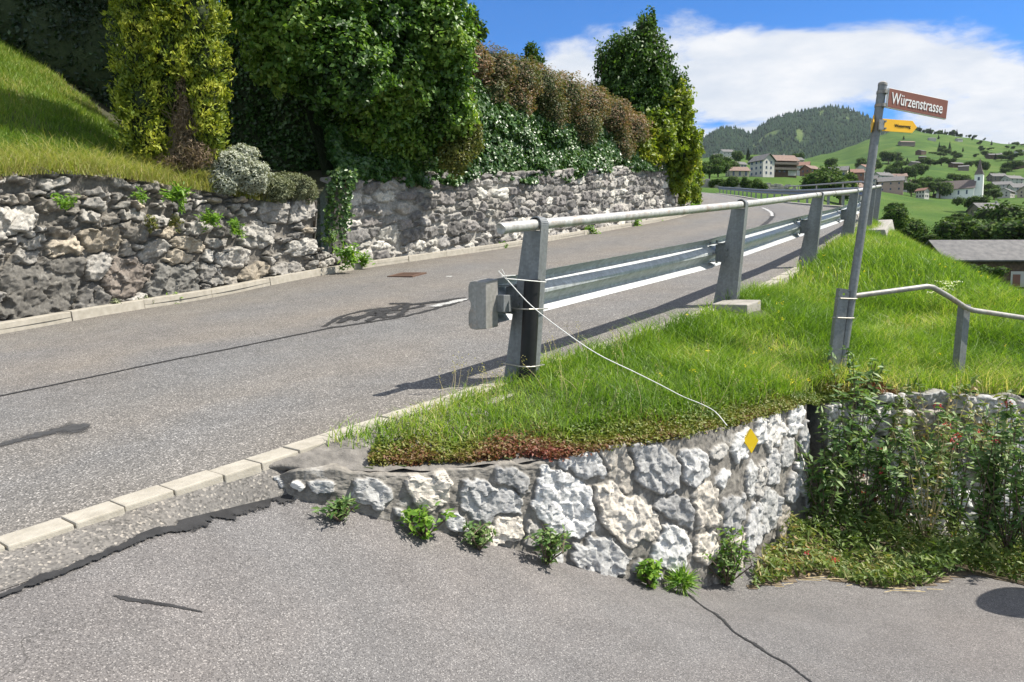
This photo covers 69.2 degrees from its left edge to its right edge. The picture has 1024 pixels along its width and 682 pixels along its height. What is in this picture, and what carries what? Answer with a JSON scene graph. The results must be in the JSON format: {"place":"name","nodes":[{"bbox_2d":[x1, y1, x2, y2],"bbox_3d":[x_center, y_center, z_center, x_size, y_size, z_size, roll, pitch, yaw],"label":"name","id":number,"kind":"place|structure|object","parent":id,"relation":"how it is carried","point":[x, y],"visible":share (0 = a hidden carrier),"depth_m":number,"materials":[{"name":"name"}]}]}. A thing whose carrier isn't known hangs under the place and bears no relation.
{"place":"outdoors","nodes":[
{"label":"outdoors","id":0,"kind":"place"},
{"bbox_2d":[0,38,164,177],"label":"lawn grass","id":1,"kind":"structure","parent":0,"point":[66,100],"depth_m":11.11,"materials":[{"name":"green plant"}]},
{"bbox_2d":[17,83,532,196],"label":"hillside","id":2,"kind":"structure","parent":0,"point":[314,175],"depth_m":13.71,"materials":[{"name":"green plant"}]},
{"bbox_2d":[0,0,235,154],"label":"evergreen hedge","id":3,"kind":"object","parent":2,"relation":"on","point":[64,37],"visible":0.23,"depth_m":13.77,"materials":[{"name":"green plant"}]},
{"bbox_2d":[98,0,236,172],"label":"golden conifer","id":4,"kind":"object","parent":2,"relation":"on","point":[180,43],"visible":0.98,"depth_m":10.43,"materials":[{"name":"green plant"}]},
{"bbox_2d":[217,6,320,171],"bbox_3d":[-4.400,-4.837,14.281,3.372,3.974,1.145,0,5,0],"label":"ivy hedge","id":5,"kind":"object","parent":2,"relation":"on","point":[271,127],"visible":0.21,"depth_m":13.99,"materials":[{"name":"green plant"}]},
{"bbox_2d":[216,0,482,178],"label":"broadleaf shrub","id":6,"kind":"object","parent":2,"relation":"on","point":[393,74],"visible":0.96,"depth_m":12.50,"materials":[{"name":"green plant"}]},
{"bbox_2d":[436,83,484,179],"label":"olive bush","id":7,"kind":"object","parent":2,"relation":"on","point":[456,153],"visible":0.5,"depth_m":14.30,"materials":[{"name":"green plant"}]},
{"bbox_2d":[464,3,488,49],"bbox_3d":[-1.042,-6.473,18.538,0.942,3.768,0.597,1,5,12],"label":"tree","id":8,"kind":"object","parent":2,"relation":"on","point":[482,30],"visible":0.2,"depth_m":18.36,"materials":[{"name":"green plant"}]},
{"bbox_2d":[520,41,545,69],"bbox_3d":[0.583,-7.823,23.445,1.011,3.272,0.598,0,5,0],"label":"tree","id":9,"kind":"object","parent":2,"relation":"on","point":[530,49],"visible":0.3,"depth_m":23.27,"materials":[{"name":"green plant"}]},
{"bbox_2d":[468,39,663,167],"bbox_3d":[2.009,-6.205,20.774,1.618,2.302,10.629,3,5,33],"label":"russet hedge","id":10,"kind":"object","parent":2,"relation":"on","point":[587,109],"visible":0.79,"depth_m":18.95,"materials":[{"name":"brown plant"}]},
{"bbox_2d":[588,5,705,206],"bbox_3d":[5.676,-7.847,26.015,3.220,6.520,7.955,4,6,43],"label":"hornbeam tree","id":11,"kind":"object","parent":2,"relation":"on","point":[638,69],"visible":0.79,"depth_m":24.14,"materials":[{"name":"green plant"}]},
{"bbox_2d":[0,215,680,328],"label":"verge","id":12,"kind":"structure","parent":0,"point":[166,301],"depth_m":8.66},
{"bbox_2d":[0,164,318,320],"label":"dry stone wall","id":13,"kind":"structure","parent":12,"relation":"on","point":[98,244],"depth_m":9.76,"materials":[{"name":"grey stone"}]},
{"bbox_2d":[50,192,79,210],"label":"wall plant","id":14,"kind":"object","parent":13,"relation":"attached to","point":[64,202],"depth_m":8.78,"materials":[{"name":"green plant"}]},
{"bbox_2d":[0,104,276,201],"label":"dry grass","id":15,"kind":"structure","parent":13,"relation":"on","point":[198,180],"depth_m":9.53,"materials":[{"name":"green plant"}]},
{"bbox_2d":[159,181,194,213],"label":"wall plant","id":16,"kind":"object","parent":13,"relation":"attached to","point":[172,195],"depth_m":9.89,"materials":[{"name":"green plant"}]},
{"bbox_2d":[193,206,223,232],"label":"wall plant","id":17,"kind":"object","parent":13,"relation":"attached to","point":[213,217],"depth_m":10.44,"materials":[{"name":"green plant"}]},
{"bbox_2d":[227,217,246,238],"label":"wall plant","id":18,"kind":"object","parent":13,"relation":"attached to","point":[234,225],"depth_m":10.78,"materials":[{"name":"green plant"}]},
{"bbox_2d":[207,143,274,195],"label":"silver bush","id":19,"kind":"object","parent":13,"relation":"on","point":[244,165],"visible":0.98,"depth_m":10.79,"materials":[{"name":"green plant"}]},
{"bbox_2d":[257,171,318,204],"bbox_3d":[-3.586,-2.405,11.694,0.970,0.563,0.955,0,5,0],"label":"trailing cushion","id":20,"kind":"object","parent":13,"relation":"on","point":[288,185],"visible":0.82,"depth_m":11.58,"materials":[{"name":"green plant"}]},
{"bbox_2d":[315,185,342,254],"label":"corner wall","id":21,"kind":"structure","parent":12,"relation":"on","point":[318,235],"depth_m":13.11,"materials":[{"name":"stone"}]},
{"bbox_2d":[317,247,346,267],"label":"wall","id":22,"kind":"structure","parent":12,"relation":"on","point":[327,259],"depth_m":12.61,"materials":[{"name":"stone"}]},
{"bbox_2d":[354,249,374,269],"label":"wall plant","id":23,"kind":"object","parent":12,"relation":"on","point":[363,260],"depth_m":13.03,"materials":[{"name":"green plant"}]},
{"bbox_2d":[320,163,690,263],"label":"field stone wall","id":24,"kind":"structure","parent":12,"relation":"on","point":[393,218],"depth_m":16.15,"materials":[{"name":"grey stone"}]},
{"bbox_2d":[320,166,357,248],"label":"hanging creeper","id":25,"kind":"object","parent":24,"relation":"hanging from","point":[346,203],"visible":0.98,"depth_m":12.91,"materials":[{"name":"green plant"}]},
{"bbox_2d":[305,77,669,189],"bbox_3d":[1.679,-5.021,20.476,1.640,3.485,17.984,3,5,32],"label":"ivy hedge","id":26,"kind":"object","parent":24,"relation":"on","point":[514,139],"visible":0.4,"depth_m":16.95,"materials":[{"name":"green plant"}]},
{"bbox_2d":[0,192,857,535],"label":"road","id":27,"kind":"structure","parent":0,"point":[164,420],"depth_m":6.34,"materials":[{"name":"grey asphalt"}]},
{"bbox_2d":[0,423,89,445],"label":"oil stain","id":28,"kind":"object","parent":27,"relation":"on","point":[72,428],"visible":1,"depth_m":4.36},
{"bbox_2d":[0,328,329,395],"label":"tar joint","id":29,"kind":"object","parent":27,"relation":"on","point":[165,361],"visible":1,"depth_m":6.30,"materials":[{"name":"black asphalt"}]},
{"bbox_2d":[0,214,687,333],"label":"kerb","id":30,"kind":"structure","parent":27,"relation":"on","point":[83,313],"depth_m":10.73,"materials":[{"name":"concrete"}]},
{"bbox_2d":[329,242,359,271],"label":"wall plant","id":31,"kind":"object","parent":27,"relation":"on","point":[348,255],"depth_m":12.44,"materials":[{"name":"green plant"}]},
{"bbox_2d":[323,297,465,325],"bbox_3d":[-1.463,-0.365,8.759,0.560,0.281,2.243,4,6,40],"label":"sealed crack","id":32,"kind":"object","parent":27,"relation":"on","point":[334,320],"visible":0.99,"depth_m":8.68,"materials":[{"name":"black asphalt"}]},
{"bbox_2d":[328,298,468,327],"bbox_3d":[-1.153,-0.329,8.462,0.300,0.285,2.246,4,6,40],"label":"sealed crack","id":33,"kind":"object","parent":27,"relation":"on","point":[427,310],"visible":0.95,"depth_m":8.29,"materials":[{"name":"black asphalt"}]},
{"bbox_2d":[387,272,426,276],"bbox_3d":[-1.692,-1.065,11.966,0.460,0.089,0.479,2,5,21],"label":"drain cover","id":34,"kind":"object","parent":27,"relation":"on","point":[408,274],"visible":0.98,"depth_m":11.94,"materials":[{"name":"metal"}]},
{"bbox_2d":[0,213,858,551],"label":"kerb","id":35,"kind":"structure","parent":27,"relation":"on","point":[136,499],"depth_m":3.42,"materials":[{"name":"concrete"}]},
{"bbox_2d":[716,193,841,206],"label":"kerb","id":36,"kind":"structure","parent":27,"relation":"on","point":[785,202],"depth_m":42.20,"materials":[{"name":"concrete"}]},
{"bbox_2d":[718,181,863,205],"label":"guard rail","id":37,"kind":"object","parent":36,"relation":"on","point":[790,192],"visible":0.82,"depth_m":42.88,"materials":[{"name":"metal"}]},
{"bbox_2d":[0,498,1023,681],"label":"side lane","id":38,"kind":"structure","parent":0,"point":[291,591],"depth_m":3.25,"materials":[{"name":"grey asphalt"}]},
{"bbox_2d":[0,468,288,590],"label":"rubble strip","id":39,"kind":"object","parent":38,"relation":"on","point":[26,562],"visible":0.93,"depth_m":3.10,"materials":[{"name":"gravel"}]},
{"bbox_2d":[0,494,296,596],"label":"tar seam","id":40,"kind":"object","parent":38,"relation":"on","point":[190,523],"visible":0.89,"depth_m":3.17,"materials":[{"name":"black asphalt"}]},
{"bbox_2d":[113,595,201,611],"bbox_3d":[-1.281,0.956,2.687,0.352,0.089,0.047,0,5,-3],"label":"tar streak","id":41,"kind":"object","parent":38,"relation":"on","point":[144,601],"visible":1,"depth_m":2.69,"materials":[{"name":"black asphalt"}]},
{"bbox_2d":[312,492,358,521],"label":"wall weed","id":42,"kind":"object","parent":38,"relation":"on","point":[341,511],"depth_m":3.60,"materials":[{"name":"green plant"}]},
{"bbox_2d":[398,501,456,539],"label":"wall weed","id":43,"kind":"object","parent":38,"relation":"on","point":[424,524],"depth_m":3.76,"materials":[{"name":"green plant"}]},
{"bbox_2d":[460,520,497,549],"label":"wall weed","id":44,"kind":"object","parent":38,"relation":"on","point":[480,542],"depth_m":3.90,"materials":[{"name":"green plant"}]},
{"bbox_2d":[273,404,811,589],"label":"retaining wall","id":45,"kind":"structure","parent":38,"relation":"on","point":[624,510],"depth_m":4.40,"materials":[{"name":"stone"}]},
{"bbox_2d":[269,399,544,471],"bbox_3d":[-0.827,0.556,4.180,1.866,0.263,0.826,-2,5,-27],"label":"mortar ledge","id":46,"kind":"object","parent":45,"relation":"on","point":[347,455],"visible":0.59,"depth_m":3.93,"materials":[{"name":"grey concrete"}]},
{"bbox_2d":[367,358,899,465],"bbox_3d":[1.303,0.407,5.316,5.052,0.376,1.025,-3,6,-34],"label":"sedum mat","id":47,"kind":"object","parent":45,"relation":"on","point":[735,415],"visible":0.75,"depth_m":4.49,"materials":[{"name":"green plant"}]},
{"bbox_2d":[525,523,572,564],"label":"wall weed","id":48,"kind":"object","parent":38,"relation":"on","point":[551,544],"depth_m":4.04,"materials":[{"name":"green plant"}]},
{"bbox_2d":[634,558,662,588],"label":"wall weed","id":49,"kind":"object","parent":38,"relation":"on","point":[650,570],"depth_m":4.34,"materials":[{"name":"green plant"}]},
{"bbox_2d":[663,560,704,596],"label":"wall weed","id":50,"kind":"object","parent":38,"relation":"on","point":[680,578],"depth_m":4.45,"materials":[{"name":"green plant"}]},
{"bbox_2d":[702,526,752,583],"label":"wall weed","id":51,"kind":"object","parent":38,"relation":"on","point":[740,555],"depth_m":4.80,"materials":[{"name":"green plant"}]},
{"bbox_2d":[708,536,756,585],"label":"wall weed","id":52,"kind":"object","parent":38,"relation":"on","point":[726,580],"depth_m":4.76,"materials":[{"name":"green plant"}]},
{"bbox_2d":[687,593,811,681],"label":"lane crack","id":53,"kind":"object","parent":38,"relation":"on","point":[729,626],"visible":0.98,"depth_m":3.62,"materials":[{"name":"black asphalt"}]},
{"bbox_2d":[775,569,948,591],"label":"straw litter","id":54,"kind":"object","parent":38,"relation":"on","point":[851,584],"visible":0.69,"depth_m":4.87,"materials":[{"name":"beige plant"}]},
{"bbox_2d":[746,520,1023,588],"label":"soil patch","id":55,"kind":"object","parent":38,"relation":"on","point":[949,573],"visible":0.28,"depth_m":5.19,"materials":[{"name":"brown soil"}]},
{"bbox_2d":[750,466,1023,588],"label":"ground cover","id":56,"kind":"object","parent":55,"relation":"on","point":[957,550],"visible":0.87,"depth_m":5.29,"materials":[{"name":"green plant"}]},
{"bbox_2d":[794,435,854,526],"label":"tall weed","id":57,"kind":"object","parent":56,"relation":"on","point":[823,485],"visible":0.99,"depth_m":5.57,"materials":[{"name":"green plant"}]},
{"bbox_2d":[815,377,880,510],"bbox_3d":[2.566,0.805,5.726,0.437,1.054,0.330,0,5,0],"label":"tall weed","id":58,"kind":"object","parent":56,"relation":"on","point":[834,432],"visible":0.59,"depth_m":5.70,"materials":[{"name":"green plant"}]},
{"bbox_2d":[837,418,916,522],"bbox_3d":[2.748,0.991,5.675,0.655,0.853,0.349,0,5,0],"label":"tall weed","id":59,"kind":"object","parent":56,"relation":"on","point":[869,503],"visible":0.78,"depth_m":5.65,"materials":[{"name":"green plant"}]},
{"bbox_2d":[860,423,948,528],"bbox_3d":[2.924,1.029,5.636,0.645,0.814,0.459,-1,5,-14],"label":"tall weed","id":60,"kind":"object","parent":56,"relation":"on","point":[897,506],"visible":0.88,"depth_m":5.58,"materials":[{"name":"green plant"}]},
{"bbox_2d":[892,415,981,541],"bbox_3d":[3.183,1.052,5.542,0.766,1.028,0.428,0,5,0],"label":"tall weed","id":61,"kind":"object","parent":56,"relation":"on","point":[944,463],"visible":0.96,"depth_m":5.53,"materials":[{"name":"plant"}]},
{"bbox_2d":[900,402,1007,535],"bbox_3d":[3.429,0.997,5.824,0.758,1.030,0.509,2,5,27],"label":"tall weed","id":62,"kind":"object","parent":56,"relation":"on","point":[963,444],"visible":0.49,"depth_m":5.73,"materials":[{"name":"green plant"}]},
{"bbox_2d":[939,400,1023,554],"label":"tall weed","id":63,"kind":"object","parent":56,"relation":"on","point":[982,526],"visible":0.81,"depth_m":5.37,"materials":[{"name":"green plant"}]},
{"bbox_2d":[948,396,1023,551],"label":"tall weed","id":64,"kind":"object","parent":56,"relation":"on","point":[1010,536],"visible":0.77,"depth_m":5.34,"materials":[{"name":"green plant"}]},
{"bbox_2d":[982,405,1023,559],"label":"tall weed","id":65,"kind":"object","parent":56,"relation":"on","point":[1014,487],"visible":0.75,"depth_m":5.22,"materials":[{"name":"green plant"}]},
{"bbox_2d":[806,388,1023,549],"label":"retaining wall","id":66,"kind":"structure","parent":38,"relation":"on","point":[932,396],"depth_m":6.39,"materials":[{"name":"stone"}]},
{"bbox_2d":[852,376,951,458],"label":"tall weed","id":67,"kind":"object","parent":66,"relation":"on","point":[899,405],"visible":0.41,"depth_m":6.22,"materials":[{"name":"plant"}]},
{"bbox_2d":[904,374,1023,469],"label":"tall weed","id":68,"kind":"object","parent":66,"relation":"on","point":[971,414],"visible":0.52,"depth_m":6.27,"materials":[{"name":"plant"}]},
{"bbox_2d":[956,375,1023,482],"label":"tall weed","id":69,"kind":"object","parent":66,"relation":"on","point":[983,421],"visible":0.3,"depth_m":6.41,"materials":[{"name":"plant"}]},
{"bbox_2d":[219,0,1023,143],"label":"sky","id":70,"kind":"structure","parent":0,"point":[750,62],"materials":[{"name":"blue"}]},
{"bbox_2d":[315,130,1023,394],"bbox_3d":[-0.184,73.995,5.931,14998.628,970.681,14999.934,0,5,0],"label":"ground","id":71,"kind":"structure","parent":0,"point":[931,211],"depth_m":888.63,"materials":[{"name":"green plant"}]},
{"bbox_2d":[701,157,724,178],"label":"broadleaf tree","id":72,"kind":"object","parent":71,"relation":"on","point":[715,165],"visible":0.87,"depth_m":295.89,"materials":[{"name":"green plant"}]},
{"bbox_2d":[726,175,747,186],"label":"roadside bush","id":73,"kind":"object","parent":71,"relation":"on","point":[733,181],"visible":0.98,"depth_m":194.01,"materials":[{"name":"green plant"}]},
{"bbox_2d":[725,167,750,176],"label":"house","id":74,"kind":"structure","parent":71,"relation":"on","point":[738,171],"depth_m":368.76,"materials":[{"name":"beige paint"}]},
{"bbox_2d":[747,153,776,176],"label":"white house","id":75,"kind":"structure","parent":71,"relation":"on","point":[762,165],"depth_m":378.75,"materials":[{"name":"paint"}]},
{"bbox_2d":[773,154,799,177],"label":"timber chalet","id":76,"kind":"object","parent":71,"relation":"on","point":[785,165],"visible":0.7,"depth_m":385.08,"materials":[{"name":"brown wood"}]},
{"bbox_2d":[803,164,860,200],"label":"broadleaf tree","id":77,"kind":"object","parent":71,"relation":"on","point":[822,175],"visible":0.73,"depth_m":255.59,"materials":[{"name":"green plant"}]},
{"bbox_2d":[878,150,896,163],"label":"broadleaf tree","id":78,"kind":"object","parent":71,"relation":"on","point":[887,156],"visible":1,"depth_m":983.00,"materials":[{"name":"green plant"}]},
{"bbox_2d":[877,175,904,194],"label":"village house","id":79,"kind":"structure","parent":71,"relation":"on","point":[894,184],"depth_m":508.24,"materials":[{"name":"beige paint"}]},
{"bbox_2d":[878,204,912,230],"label":"broadleaf tree","id":80,"kind":"object","parent":71,"relation":"on","point":[897,215],"visible":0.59,"depth_m":145.74,"materials":[{"name":"green plant"}]},
{"bbox_2d":[892,166,919,178],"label":"broadleaf tree","id":81,"kind":"object","parent":71,"relation":"on","point":[909,170],"visible":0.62,"depth_m":667.54,"materials":[{"name":"green plant"}]},
{"bbox_2d":[899,217,925,239],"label":"broadleaf tree","id":82,"kind":"object","parent":71,"relation":"on","point":[915,228],"visible":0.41,"depth_m":159.07,"materials":[{"name":"green plant"}]},
{"bbox_2d":[903,181,921,196],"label":"broadleaf tree","id":83,"kind":"object","parent":71,"relation":"on","point":[910,187],"visible":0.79,"depth_m":532.35,"materials":[{"name":"green plant"}]},
{"bbox_2d":[913,233,941,244],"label":"broadleaf tree","id":84,"kind":"object","parent":71,"relation":"on","point":[924,239],"visible":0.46,"depth_m":169.07,"materials":[{"name":"green plant"}]},
{"bbox_2d":[919,180,953,197],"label":"broadleaf tree","id":85,"kind":"object","parent":71,"relation":"on","point":[946,188],"visible":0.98,"depth_m":550.12,"materials":[{"name":"green plant"}]},
{"bbox_2d":[932,159,984,198],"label":"church","id":86,"kind":"structure","parent":71,"relation":"on","point":[968,188],"depth_m":544.24,"materials":[{"name":"white paint"}]},
{"bbox_2d":[951,195,991,208],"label":"broadleaf tree","id":87,"kind":"object","parent":71,"relation":"on","point":[967,202],"visible":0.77,"depth_m":330.12,"materials":[{"name":"green plant"}]},
{"bbox_2d":[924,240,1023,288],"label":"barn","id":88,"kind":"structure","parent":71,"relation":"on","point":[1009,254],"depth_m":125.63,"materials":[{"name":"grey stone"}]},
{"bbox_2d":[933,217,1022,239],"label":"broadleaf tree","id":89,"kind":"object","parent":71,"relation":"on","point":[947,228],"visible":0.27,"depth_m":160.96,"materials":[{"name":"green plant"}]},
{"bbox_2d":[965,201,1003,215],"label":"shed","id":90,"kind":"structure","parent":71,"relation":"on","point":[972,207],"depth_m":313.76,"materials":[{"name":"grey stone"}]},
{"bbox_2d":[968,263,1011,279],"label":"broadleaf tree","id":91,"kind":"object","parent":71,"relation":"on","point":[999,271],"visible":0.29,"depth_m":108.28,"materials":[{"name":"green plant"}]},
{"bbox_2d":[983,188,1003,199],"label":"broadleaf tree","id":92,"kind":"object","parent":71,"relation":"on","point":[995,193],"visible":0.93,"depth_m":552.38,"materials":[{"name":"green plant"}]},
{"bbox_2d":[965,216,1023,239],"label":"broadleaf tree","id":93,"kind":"object","parent":71,"relation":"on","point":[1010,229],"visible":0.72,"depth_m":151.04,"materials":[{"name":"green plant"}]},
{"bbox_2d":[966,200,1023,222],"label":"broadleaf tree","id":94,"kind":"object","parent":71,"relation":"on","point":[1007,210],"visible":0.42,"depth_m":160.67,"materials":[{"name":"green plant"}]},
{"bbox_2d":[323,248,1023,467],"bbox_3d":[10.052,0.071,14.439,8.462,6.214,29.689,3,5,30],"label":"grass bank","id":95,"kind":"structure","parent":0,"point":[557,396],"depth_m":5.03,"materials":[{"name":"green plant"}]},
{"bbox_2d":[436,321,797,424],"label":"seed stalks","id":96,"kind":"object","parent":95,"relation":"on","point":[484,369],"visible":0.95,"depth_m":5.00,"materials":[{"name":"plant"}]},
{"bbox_2d":[468,184,881,379],"bbox_3d":[5.728,-2.179,13.829,0.940,3.785,21.493,3,5,32],"label":"guard rail","id":97,"kind":"object","parent":95,"relation":"on","point":[493,302],"visible":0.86,"depth_m":6.80,"materials":[{"name":"metal"}]},
{"bbox_2d":[503,280,547,377],"bbox_3d":[0.073,-0.093,5.320,0.347,0.690,0.202,4,6,39],"label":"black pipe","id":98,"kind":"object","parent":97,"relation":"attached to","point":[530,317],"visible":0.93,"depth_m":5.19,"materials":[{"name":"plastic"}]},
{"bbox_2d":[498,269,726,425],"bbox_3d":[0.659,0.029,4.922,1.499,1.010,0.360,1,5,11],"label":"cord","id":99,"kind":"object","parent":97,"relation":"hanging from","point":[506,278],"visible":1,"depth_m":4.91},
{"bbox_2d":[712,299,760,313],"bbox_3d":[2.397,-0.309,7.951,0.400,0.261,0.398,4,6,38],"label":"concrete footing","id":100,"kind":"object","parent":95,"relation":"on","point":[753,305],"visible":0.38,"depth_m":7.83,"materials":[{"name":"grey concrete"}]},
{"bbox_2d":[823,345,893,456],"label":"tall weed","id":101,"kind":"object","parent":95,"relation":"on","point":[869,375],"visible":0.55,"depth_m":6.12,"materials":[{"name":"green plant"}]},
{"bbox_2d":[870,219,893,235],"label":"concrete plinth","id":102,"kind":"structure","parent":95,"relation":"on","point":[886,226],"depth_m":19.98,"materials":[{"name":"white concrete"}]},
{"bbox_2d":[763,218,1023,313],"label":"meadow grass","id":103,"kind":"structure","parent":95,"relation":"on","point":[902,254],"depth_m":10.60,"materials":[{"name":"green plant"}]},
{"bbox_2d":[840,81,947,369],"bbox_3d":[3.350,-0.828,6.532,1.062,2.826,0.132,-1,5,-13],"label":"signpost","id":104,"kind":"object","parent":95,"relation":"on","point":[913,103],"visible":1,"depth_m":6.43,"materials":[{"name":"metal"}]},
{"bbox_2d":[827,284,1023,378],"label":"pipe railing","id":105,"kind":"object","parent":95,"relation":"on","point":[839,317],"visible":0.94,"depth_m":6.62,"materials":[{"name":"metal"}]},
{"bbox_2d":[697,107,885,158],"bbox_3d":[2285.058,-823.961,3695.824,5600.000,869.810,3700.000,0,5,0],"label":"mountain","id":106,"kind":"structure","parent":0,"point":[800,133],"depth_m":3564.58,"materials":[{"name":"green plant"}]},
{"bbox_2d":[696,103,889,158],"bbox_3d":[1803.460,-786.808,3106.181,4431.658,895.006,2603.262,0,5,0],"label":"mountain forest","id":107,"kind":"object","parent":106,"relation":"on","point":[784,123],"visible":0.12,"depth_m":3672.32,"materials":[{"name":"green plant"}]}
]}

